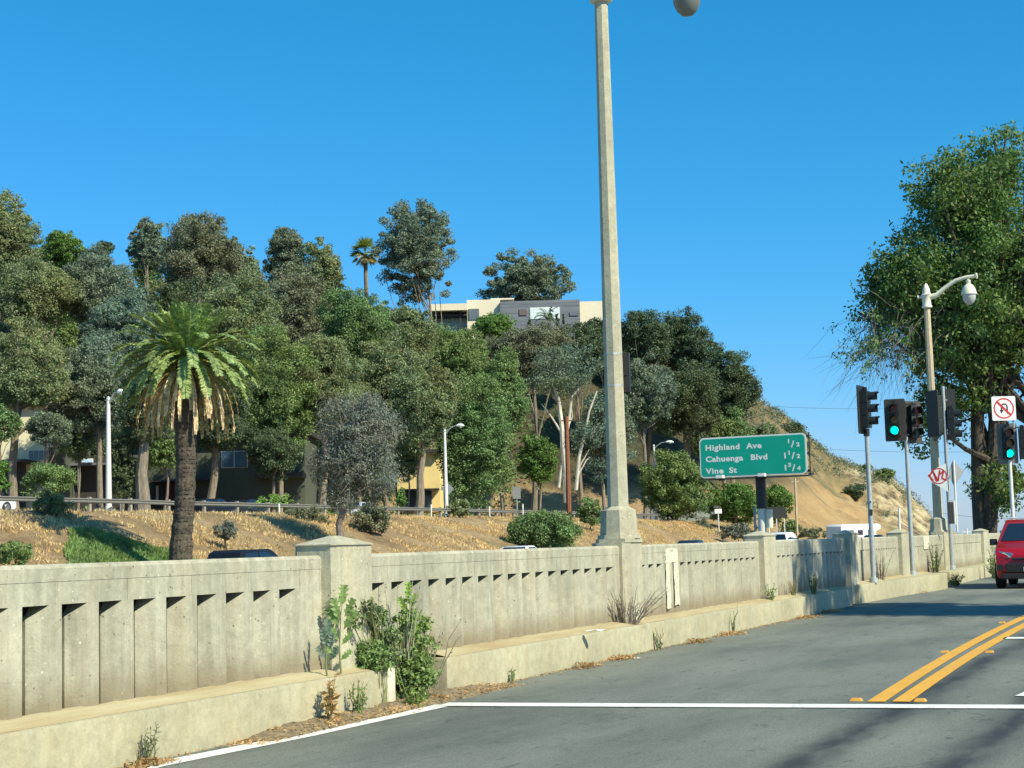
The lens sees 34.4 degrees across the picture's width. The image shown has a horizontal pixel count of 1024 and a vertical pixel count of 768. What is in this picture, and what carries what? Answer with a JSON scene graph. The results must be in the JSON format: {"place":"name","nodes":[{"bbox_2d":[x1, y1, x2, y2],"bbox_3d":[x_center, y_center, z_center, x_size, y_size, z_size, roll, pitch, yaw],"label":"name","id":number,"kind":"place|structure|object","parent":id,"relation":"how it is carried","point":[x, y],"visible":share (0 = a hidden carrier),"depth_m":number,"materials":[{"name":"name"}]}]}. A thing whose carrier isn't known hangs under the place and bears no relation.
{"place":"outdoors","nodes":[
{"label":"outdoors","id":0,"kind":"place"},
{"bbox_2d":[0,334,956,565],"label":"hillside","id":1,"kind":"structure","parent":0,"point":[823,500],"depth_m":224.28,"materials":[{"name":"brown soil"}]},
{"bbox_2d":[0,403,25,460],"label":"tree","id":2,"kind":"object","parent":1,"relation":"on","point":[9,425],"visible":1,"depth_m":119.12,"materials":[{"name":"green plant"}]},
{"bbox_2d":[0,540,33,565],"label":"shrub","id":3,"kind":"object","parent":1,"relation":"on","point":[13,550],"visible":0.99,"depth_m":72.92,"materials":[{"name":"green plant"}]},
{"bbox_2d":[0,188,44,321],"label":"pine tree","id":4,"kind":"object","parent":1,"relation":"on","point":[17,239],"visible":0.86,"depth_m":186.70,"materials":[{"name":"green plant"}]},
{"bbox_2d":[0,315,76,509],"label":"eucalyptus tree","id":5,"kind":"object","parent":1,"relation":"on","point":[24,376],"visible":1,"depth_m":121.53,"materials":[{"name":"green plant"}]},
{"bbox_2d":[0,254,84,398],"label":"tree","id":6,"kind":"object","parent":1,"relation":"on","point":[44,287],"visible":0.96,"depth_m":167.96,"materials":[{"name":"green plant"}]},
{"bbox_2d":[0,401,89,510],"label":"cream house","id":7,"kind":"structure","parent":1,"relation":"on","point":[29,451],"depth_m":132.24,"materials":[{"name":"paint"}]},
{"bbox_2d":[17,462,77,496],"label":"shrub","id":8,"kind":"object","parent":1,"relation":"on","point":[44,477],"visible":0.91,"depth_m":115.37,"materials":[{"name":"green plant"}]},
{"bbox_2d":[22,410,73,489],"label":"tree","id":9,"kind":"object","parent":1,"relation":"on","point":[52,427],"visible":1,"depth_m":120.62,"materials":[{"name":"green plant"}]},
{"bbox_2d":[23,311,78,353],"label":"hillside tree","id":10,"kind":"object","parent":1,"relation":"on","point":[68,332],"visible":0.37,"depth_m":194.85,"materials":[{"name":"green plant"}]},
{"bbox_2d":[32,489,76,516],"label":"shrub","id":11,"kind":"object","parent":1,"relation":"on","point":[51,505],"visible":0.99,"depth_m":90.50,"materials":[{"name":"green plant"}]},
{"bbox_2d":[39,229,86,269],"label":"tree","id":12,"kind":"object","parent":1,"relation":"on","point":[61,248],"visible":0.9,"depth_m":206.28,"materials":[{"name":"green plant"}]},
{"bbox_2d":[51,414,96,510],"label":"tree","id":13,"kind":"object","parent":1,"relation":"on","point":[82,446],"visible":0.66,"depth_m":126.77,"materials":[{"name":"green plant"}]},
{"bbox_2d":[45,327,130,510],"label":"eucalyptus tree","id":14,"kind":"object","parent":1,"relation":"on","point":[93,379],"visible":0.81,"depth_m":125.50,"materials":[{"name":"green plant"}]},
{"bbox_2d":[62,242,143,330],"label":"tree","id":15,"kind":"object","parent":1,"relation":"on","point":[99,283],"visible":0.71,"depth_m":171.91,"materials":[{"name":"green plant"}]},
{"bbox_2d":[70,457,153,511],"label":"dark garage","id":16,"kind":"structure","parent":1,"relation":"on","point":[88,476],"depth_m":135.92,"materials":[{"name":"black"}]},
{"bbox_2d":[105,389,122,511],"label":"street lamp","id":17,"kind":"object","parent":1,"relation":"on","point":[109,506],"visible":0.83,"depth_m":99.89,"materials":[{"name":"metal"}]},
{"bbox_2d":[103,417,136,510],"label":"tree","id":18,"kind":"object","parent":1,"relation":"on","point":[122,459],"visible":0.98,"depth_m":117.60,"materials":[{"name":"green plant"}]},
{"bbox_2d":[77,285,165,425],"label":"tree","id":19,"kind":"object","parent":1,"relation":"on","point":[118,317],"visible":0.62,"depth_m":149.27,"materials":[{"name":"green plant"}]},
{"bbox_2d":[61,525,194,563],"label":"green groundcover","id":20,"kind":"object","parent":1,"relation":"on","point":[88,545],"visible":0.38,"depth_m":85.67,"materials":[{"name":"green plant"}]},
{"bbox_2d":[113,358,173,511],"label":"eucalyptus tree","id":21,"kind":"object","parent":1,"relation":"on","point":[128,417],"visible":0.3,"depth_m":117.61,"materials":[{"name":"green plant"}]},
{"bbox_2d":[124,216,167,296],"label":"eucalyptus tree","id":22,"kind":"object","parent":1,"relation":"on","point":[147,246],"visible":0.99,"depth_m":217.00,"materials":[{"name":"green plant"}]},
{"bbox_2d":[148,427,175,510],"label":"tree","id":23,"kind":"object","parent":1,"relation":"on","point":[161,454],"visible":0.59,"depth_m":127.44,"materials":[{"name":"green plant"}]},
{"bbox_2d":[143,277,207,349],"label":"tree","id":24,"kind":"object","parent":1,"relation":"on","point":[168,292],"visible":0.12,"depth_m":178.87,"materials":[{"name":"green plant"}]},
{"bbox_2d":[107,298,262,559],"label":"date palm","id":25,"kind":"object","parent":1,"relation":"on","point":[184,367],"visible":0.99,"depth_m":83.49,"materials":[{"name":"green plant"}]},
{"bbox_2d":[156,210,249,301],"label":"eucalyptus tree","id":26,"kind":"object","parent":1,"relation":"on","point":[200,258],"visible":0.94,"depth_m":200.46,"materials":[{"name":"green plant"}]},
{"bbox_2d":[170,356,258,498],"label":"tree","id":27,"kind":"object","parent":1,"relation":"on","point":[207,441],"visible":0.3,"depth_m":133.63,"materials":[{"name":"green plant"}]},
{"bbox_2d":[133,429,320,513],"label":"olive house","id":28,"kind":"structure","parent":1,"relation":"on","point":[239,478],"depth_m":145.93,"materials":[{"name":"paint"}]},
{"bbox_2d":[191,266,290,398],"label":"eucalyptus tree","id":29,"kind":"object","parent":1,"relation":"on","point":[244,306],"visible":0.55,"depth_m":158.07,"materials":[{"name":"green plant"}]},
{"bbox_2d":[240,425,306,512],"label":"tree","id":30,"kind":"object","parent":1,"relation":"on","point":[272,453],"visible":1,"depth_m":133.33,"materials":[{"name":"green plant"}]},
{"bbox_2d":[237,323,324,512],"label":"eucalyptus tree","id":31,"kind":"object","parent":1,"relation":"on","point":[281,404],"visible":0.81,"depth_m":137.33,"materials":[{"name":"green plant"}]},
{"bbox_2d":[269,226,305,276],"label":"eucalyptus tree","id":32,"kind":"object","parent":1,"relation":"on","point":[285,247],"visible":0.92,"depth_m":230.18,"materials":[{"name":"green plant"}]},
{"bbox_2d":[250,261,334,358],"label":"eucalyptus tree","id":33,"kind":"object","parent":1,"relation":"on","point":[298,298],"visible":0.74,"depth_m":171.68,"materials":[{"name":"green plant"}]},
{"bbox_2d":[0,313,629,516],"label":"undergrowth","id":34,"kind":"object","parent":1,"relation":"on","point":[518,430],"visible":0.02,"depth_m":225.60,"materials":[{"name":"green plant"}]},
{"bbox_2d":[297,235,345,334],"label":"eucalyptus tree","id":35,"kind":"object","parent":1,"relation":"on","point":[329,271],"visible":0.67,"depth_m":213.29,"materials":[{"name":"green plant"}]},
{"bbox_2d":[284,332,367,513],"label":"eucalyptus tree","id":36,"kind":"object","parent":1,"relation":"on","point":[332,376],"visible":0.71,"depth_m":139.47,"materials":[{"name":"green plant"}]},
{"bbox_2d":[305,391,411,536],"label":"feathery tree","id":37,"kind":"object","parent":1,"relation":"on","point":[362,438],"visible":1,"depth_m":105.88,"materials":[{"name":"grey plant"}]},
{"bbox_2d":[314,285,407,501],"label":"eucalyptus tree","id":38,"kind":"object","parent":1,"relation":"on","point":[357,319],"visible":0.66,"depth_m":165.72,"materials":[{"name":"green plant"}]},
{"bbox_2d":[349,235,378,301],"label":"fan palm","id":39,"kind":"object","parent":1,"relation":"on","point":[364,244],"visible":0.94,"depth_m":220.25,"materials":[{"name":"green plant"}]},
{"bbox_2d":[0,496,738,522],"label":"guard rail","id":40,"kind":"object","parent":1,"relation":"on","point":[89,501],"visible":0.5,"depth_m":112.86,"materials":[{"name":"metal"}]},
{"bbox_2d":[348,501,391,534],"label":"shrub","id":41,"kind":"object","parent":1,"relation":"on","point":[367,518],"visible":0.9,"depth_m":116.73,"materials":[{"name":"green plant"}]},
{"bbox_2d":[345,329,424,514],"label":"eucalyptus tree","id":42,"kind":"object","parent":1,"relation":"on","point":[373,362],"visible":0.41,"depth_m":157.24,"materials":[{"name":"green plant"}]},
{"bbox_2d":[389,439,418,515],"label":"tree","id":43,"kind":"object","parent":1,"relation":"on","point":[409,463],"visible":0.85,"depth_m":151.41,"materials":[{"name":"green plant"}]},
{"bbox_2d":[372,303,444,514],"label":"tree","id":44,"kind":"object","parent":1,"relation":"on","point":[405,318],"visible":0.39,"depth_m":177.51,"materials":[{"name":"green plant"}]},
{"bbox_2d":[370,198,459,448],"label":"eucalyptus tree","id":45,"kind":"object","parent":1,"relation":"on","point":[414,238],"visible":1,"depth_m":208.92,"materials":[{"name":"green plant"}]},
{"bbox_2d":[395,449,443,513],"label":"yellow house","id":46,"kind":"structure","parent":1,"relation":"on","point":[433,481],"depth_m":175.82,"materials":[{"name":"paint"}]},
{"bbox_2d":[389,348,466,515],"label":"eucalyptus tree","id":47,"kind":"object","parent":1,"relation":"on","point":[418,404],"visible":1,"depth_m":149.44,"materials":[{"name":"green plant"}]},
{"bbox_2d":[419,322,490,506],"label":"tree","id":48,"kind":"object","parent":1,"relation":"on","point":[466,350],"visible":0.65,"depth_m":194.05,"materials":[{"name":"green plant"}]},
{"bbox_2d":[429,366,518,515],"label":"tree","id":49,"kind":"object","parent":1,"relation":"on","point":[475,442],"visible":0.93,"depth_m":154.30,"materials":[{"name":"green plant"}]},
{"bbox_2d":[469,311,517,373],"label":"tree","id":50,"kind":"object","parent":1,"relation":"on","point":[494,324],"visible":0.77,"depth_m":238.31,"materials":[{"name":"green plant"}]},
{"bbox_2d":[469,345,532,516],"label":"tree","id":51,"kind":"object","parent":1,"relation":"on","point":[508,379],"visible":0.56,"depth_m":164.86,"materials":[{"name":"green plant"}]},
{"bbox_2d":[431,298,602,351],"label":"modern house","id":52,"kind":"structure","parent":1,"relation":"on","point":[521,312],"depth_m":251.56,"materials":[{"name":"white paint"}]},
{"bbox_2d":[474,247,576,300],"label":"eucalyptus tree","id":53,"kind":"object","parent":1,"relation":"on","point":[524,280],"visible":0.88,"depth_m":285.03,"materials":[{"name":"green plant"}]},
{"bbox_2d":[484,320,578,510],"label":"tree","id":54,"kind":"object","parent":1,"relation":"on","point":[525,342],"visible":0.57,"depth_m":204.06,"materials":[{"name":"green plant"}]},
{"bbox_2d":[513,432,559,509],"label":"tree","id":55,"kind":"object","parent":1,"relation":"on","point":[538,462],"visible":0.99,"depth_m":167.28,"materials":[{"name":"green plant"}]},
{"bbox_2d":[504,508,584,547],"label":"shrub","id":56,"kind":"object","parent":1,"relation":"on","point":[542,529],"visible":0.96,"depth_m":133.97,"materials":[{"name":"green plant"}]},
{"bbox_2d":[524,340,605,502],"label":"gum tree","id":57,"kind":"object","parent":1,"relation":"on","point":[562,379],"visible":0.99,"depth_m":188.00,"materials":[{"name":"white plant"}]},
{"bbox_2d":[550,321,603,506],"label":"tree","id":58,"kind":"object","parent":1,"relation":"on","point":[588,337],"visible":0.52,"depth_m":210.05,"materials":[{"name":"green plant"}]},
{"bbox_2d":[576,496,602,530],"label":"shrub","id":59,"kind":"object","parent":1,"relation":"on","point":[588,509],"visible":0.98,"depth_m":158.29,"materials":[{"name":"green plant"}]},
{"bbox_2d":[569,388,639,508],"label":"tree","id":60,"kind":"object","parent":1,"relation":"on","point":[597,413],"visible":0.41,"depth_m":191.33,"materials":[{"name":"green plant"}]},
{"bbox_2d":[603,351,680,518],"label":"tree","id":61,"kind":"object","parent":1,"relation":"on","point":[647,401],"visible":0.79,"depth_m":211.04,"materials":[{"name":"green plant"}]},
{"bbox_2d":[621,308,674,464],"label":"tree","id":62,"kind":"object","parent":1,"relation":"on","point":[648,333],"visible":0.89,"depth_m":226.90,"materials":[{"name":"green plant"}]},
{"bbox_2d":[636,449,713,519],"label":"tree","id":63,"kind":"object","parent":1,"relation":"on","point":[674,486],"visible":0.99,"depth_m":197.38,"materials":[{"name":"green plant"}]},
{"bbox_2d":[648,357,723,515],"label":"tree","id":64,"kind":"object","parent":1,"relation":"on","point":[693,411],"visible":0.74,"depth_m":220.23,"materials":[{"name":"green plant"}]},
{"bbox_2d":[653,305,725,458],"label":"tree","id":65,"kind":"object","parent":1,"relation":"on","point":[688,341],"visible":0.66,"depth_m":239.43,"materials":[{"name":"green plant"}]},
{"bbox_2d":[687,405,756,522],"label":"tree","id":66,"kind":"object","parent":1,"relation":"on","point":[725,427],"visible":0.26,"depth_m":224.65,"materials":[{"name":"green plant"}]},
{"bbox_2d":[690,346,762,483],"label":"tree","id":67,"kind":"object","parent":1,"relation":"on","point":[737,378],"visible":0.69,"depth_m":234.22,"materials":[{"name":"green plant"}]},
{"bbox_2d":[704,482,757,524],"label":"tree","id":68,"kind":"object","parent":1,"relation":"on","point":[735,500],"visible":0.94,"depth_m":203.76,"materials":[{"name":"green plant"}]},
{"bbox_2d":[766,483,794,531],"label":"tree","id":69,"kind":"object","parent":1,"relation":"on","point":[777,496],"visible":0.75,"depth_m":210.48,"materials":[{"name":"green plant"}]},
{"bbox_2d":[741,390,931,517],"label":"scrub","id":70,"kind":"object","parent":1,"relation":"on","point":[778,414],"visible":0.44,"depth_m":296.32,"materials":[{"name":"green plant"}]},
{"bbox_2d":[0,0,1023,533],"label":"sky","id":71,"kind":"structure","parent":0,"point":[760,146],"materials":[{"name":"blue"}]},
{"bbox_2d":[124,577,1023,767],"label":"road","id":72,"kind":"structure","parent":0,"point":[866,652],"depth_m":13.53,"materials":[{"name":"grey asphalt"}]},
{"bbox_2d":[0,669,387,767],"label":"kerb","id":73,"kind":"structure","parent":72,"relation":"on","point":[110,741],"depth_m":11.64,"materials":[{"name":"concrete"}]},
{"bbox_2d":[0,667,371,732],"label":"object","id":74,"kind":"structure","parent":73,"relation":"on","point":[60,716],"depth_m":11.68,"materials":[{"name":"concrete"}]},
{"bbox_2d":[315,619,339,675],"bbox_3d":[-1.534,2.196,13.773,0.214,0.483,0.088,-2,-6,0],"label":"lettuce weed","id":75,"kind":"object","parent":74,"relation":"on","point":[326,633],"visible":1,"depth_m":13.77,"materials":[{"name":"green plant"}]},
{"bbox_2d":[323,584,357,672],"bbox_3d":[-1.451,2.080,14.052,0.306,0.761,0.083,-1,-6,-6],"label":"lettuce weed","id":76,"kind":"object","parent":74,"relation":"on","point":[335,616],"visible":0.88,"depth_m":14.06,"materials":[{"name":"green plant"}]},
{"bbox_2d":[137,704,446,767],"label":"edge line","id":77,"kind":"object","parent":72,"relation":"on","point":[227,750],"visible":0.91,"depth_m":12.33,"materials":[{"name":"white paint"}]},
{"bbox_2d":[241,684,510,742],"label":"soil","id":78,"kind":"structure","parent":72,"relation":"on","point":[276,733],"depth_m":13.80,"materials":[{"name":"brown soil"}]},
{"bbox_2d":[347,596,405,699],"bbox_3d":[-1.181,2.333,14.548,0.387,0.954,0.747,-3,-6,18],"label":"olive weed","id":79,"kind":"object","parent":78,"relation":"on","point":[373,608],"visible":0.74,"depth_m":14.62,"materials":[{"name":"green plant"}]},
{"bbox_2d":[355,609,403,702],"bbox_3d":[-1.238,2.405,14.636,0.548,0.831,0.610,-2,-6,0],"label":"dark weed","id":80,"kind":"object","parent":78,"relation":"on","point":[373,657],"visible":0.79,"depth_m":14.47,"materials":[{"name":"green plant"}]},
{"bbox_2d":[379,568,422,694],"bbox_3d":[-1.023,2.274,15.124,0.488,1.171,0.247,-4,-6,22],"label":"twiggy weed","id":81,"kind":"object","parent":78,"relation":"on","point":[406,640],"visible":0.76,"depth_m":15.06,"materials":[{"name":"green plant"}]},
{"bbox_2d":[391,597,442,698],"bbox_3d":[-0.897,2.437,15.236,0.524,0.968,0.761,-2,-6,0],"label":"leafy weed","id":82,"kind":"object","parent":78,"relation":"on","point":[420,674],"visible":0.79,"depth_m":15.02,"materials":[{"name":"green plant"}]},
{"bbox_2d":[120,604,858,767],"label":"gutter debris","id":83,"kind":"object","parent":72,"relation":"on","point":[405,708],"visible":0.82,"depth_m":14.24,"materials":[{"name":"brown plant"}]},
{"bbox_2d":[0,529,1001,719],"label":"concrete parapet","id":84,"kind":"structure","parent":72,"relation":"on","point":[81,634],"depth_m":14.14,"materials":[{"name":"beige concrete"}]},
{"bbox_2d":[590,0,700,542],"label":"street lamp","id":85,"kind":"object","parent":84,"relation":"on","point":[618,523],"visible":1,"depth_m":21.87,"materials":[{"name":"concrete"}]},
{"bbox_2d":[918,273,977,533],"bbox_3d":[12.644,0.555,47.434,1.723,7.400,0.570,-4,-6,23],"label":"street lamp","id":86,"kind":"object","parent":84,"relation":"on","point":[938,523],"visible":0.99,"depth_m":47.47,"materials":[{"name":"concrete"}]},
{"bbox_2d":[430,588,851,689],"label":"kerb","id":87,"kind":"structure","parent":72,"relation":"on","point":[525,661],"depth_m":19.96,"materials":[{"name":"concrete"}]},
{"bbox_2d":[429,587,847,656],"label":"walkway","id":88,"kind":"structure","parent":87,"relation":"on","point":[485,646],"depth_m":19.95,"materials":[{"name":"concrete"}]},
{"bbox_2d":[609,588,669,624],"bbox_3d":[1.529,2.811,21.078,0.996,0.512,0.503,-2,-6,0],"label":"dry bush","id":89,"kind":"object","parent":88,"relation":"on","point":[621,616],"visible":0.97,"depth_m":21.01,"materials":[{"name":"brown plant"}]},
{"bbox_2d":[438,702,1023,707],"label":"stop line","id":90,"kind":"object","parent":72,"relation":"on","point":[750,705],"visible":1,"depth_m":13.94,"materials":[{"name":"white paint"}]},
{"bbox_2d":[854,573,947,603],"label":"kerb","id":91,"kind":"structure","parent":72,"relation":"on","point":[892,588],"depth_m":37.93,"materials":[{"name":"concrete"}]},
{"bbox_2d":[856,385,879,582],"bbox_3d":[7.851,2.156,35.963,0.400,4.286,0.520,-5,-6,29],"label":"traffic signal","id":92,"kind":"object","parent":91,"relation":"on","point":[865,407],"visible":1,"depth_m":36.01,"materials":[{"name":"metal"}]},
{"bbox_2d":[857,571,929,584],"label":"walkway","id":93,"kind":"structure","parent":91,"relation":"on","point":[891,577],"depth_m":38.66,"materials":[{"name":"concrete"}]},
{"bbox_2d":[884,398,923,575],"bbox_3d":[9.886,2.550,41.207,0.960,4.406,0.502,-1,-6,-6],"label":"traffic signal","id":94,"kind":"object","parent":93,"relation":"on","point":[904,420],"visible":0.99,"depth_m":41.35,"materials":[{"name":"metal"}]},
{"bbox_2d":[868,615,1023,701],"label":"yellow line","id":95,"kind":"object","parent":72,"relation":"on","point":[892,690],"visible":1,"depth_m":17.57,"materials":[{"name":"paint"}]},
{"bbox_2d":[893,623,1023,701],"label":"yellow line","id":96,"kind":"object","parent":72,"relation":"on","point":[911,694],"visible":1,"depth_m":17.14,"materials":[{"name":"paint"}]},
{"bbox_2d":[932,563,991,585],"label":"kerb","id":97,"kind":"structure","parent":72,"relation":"on","point":[974,572],"depth_m":48.42,"materials":[{"name":"concrete"}]},
{"bbox_2d":[925,386,963,568],"bbox_3d":[12.464,2.662,47.224,0.940,5.208,0.633,-2,-6,0],"label":"traffic signal","id":98,"kind":"object","parent":97,"relation":"on","point":[942,412],"visible":1,"depth_m":47.23,"materials":[{"name":"metal"}]},
{"bbox_2d":[996,421,1023,519],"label":"traffic signal","id":99,"kind":"object","parent":97,"relation":"on","point":[1007,445],"visible":0.94,"depth_m":59.34,"materials":[{"name":"paint"}]},
{"bbox_2d":[991,396,1015,427],"bbox_3d":[17.613,1.010,59.335,0.866,1.133,0.112,-1,-6,-3],"label":"no turn sign","id":100,"kind":"object","parent":99,"relation":"attached to","point":[1003,407],"visible":1,"depth_m":59.30,"materials":[{"name":"metal"}]},
{"bbox_2d":[990,517,1023,587],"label":"suv","id":101,"kind":"object","parent":72,"relation":"on","point":[1009,555],"visible":1,"depth_m":41.14,"materials":[{"name":"red paint"}]},
{"label":"freeway","id":102,"kind":"structure","parent":0,"visible":0},
{"bbox_2d":[207,549,278,558],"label":"suv","id":103,"kind":"object","parent":102,"relation":"on","point":[245,553],"visible":0.08,"depth_m":65.49,"materials":[{"name":"blue paint"}]},
{"bbox_2d":[698,432,813,531],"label":"freeway sign","id":104,"kind":"object","parent":102,"relation":"on","point":[760,458],"visible":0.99,"depth_m":77.94,"materials":[{"name":"metal"}]},
{"label":"ground","id":105,"kind":"structure","parent":0,"visible":0},
{"bbox_2d":[805,120,1023,532],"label":"roadside tree","id":106,"kind":"object","parent":105,"relation":"on","point":[978,346],"visible":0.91,"depth_m":62.38,"materials":[{"name":"green plant"}]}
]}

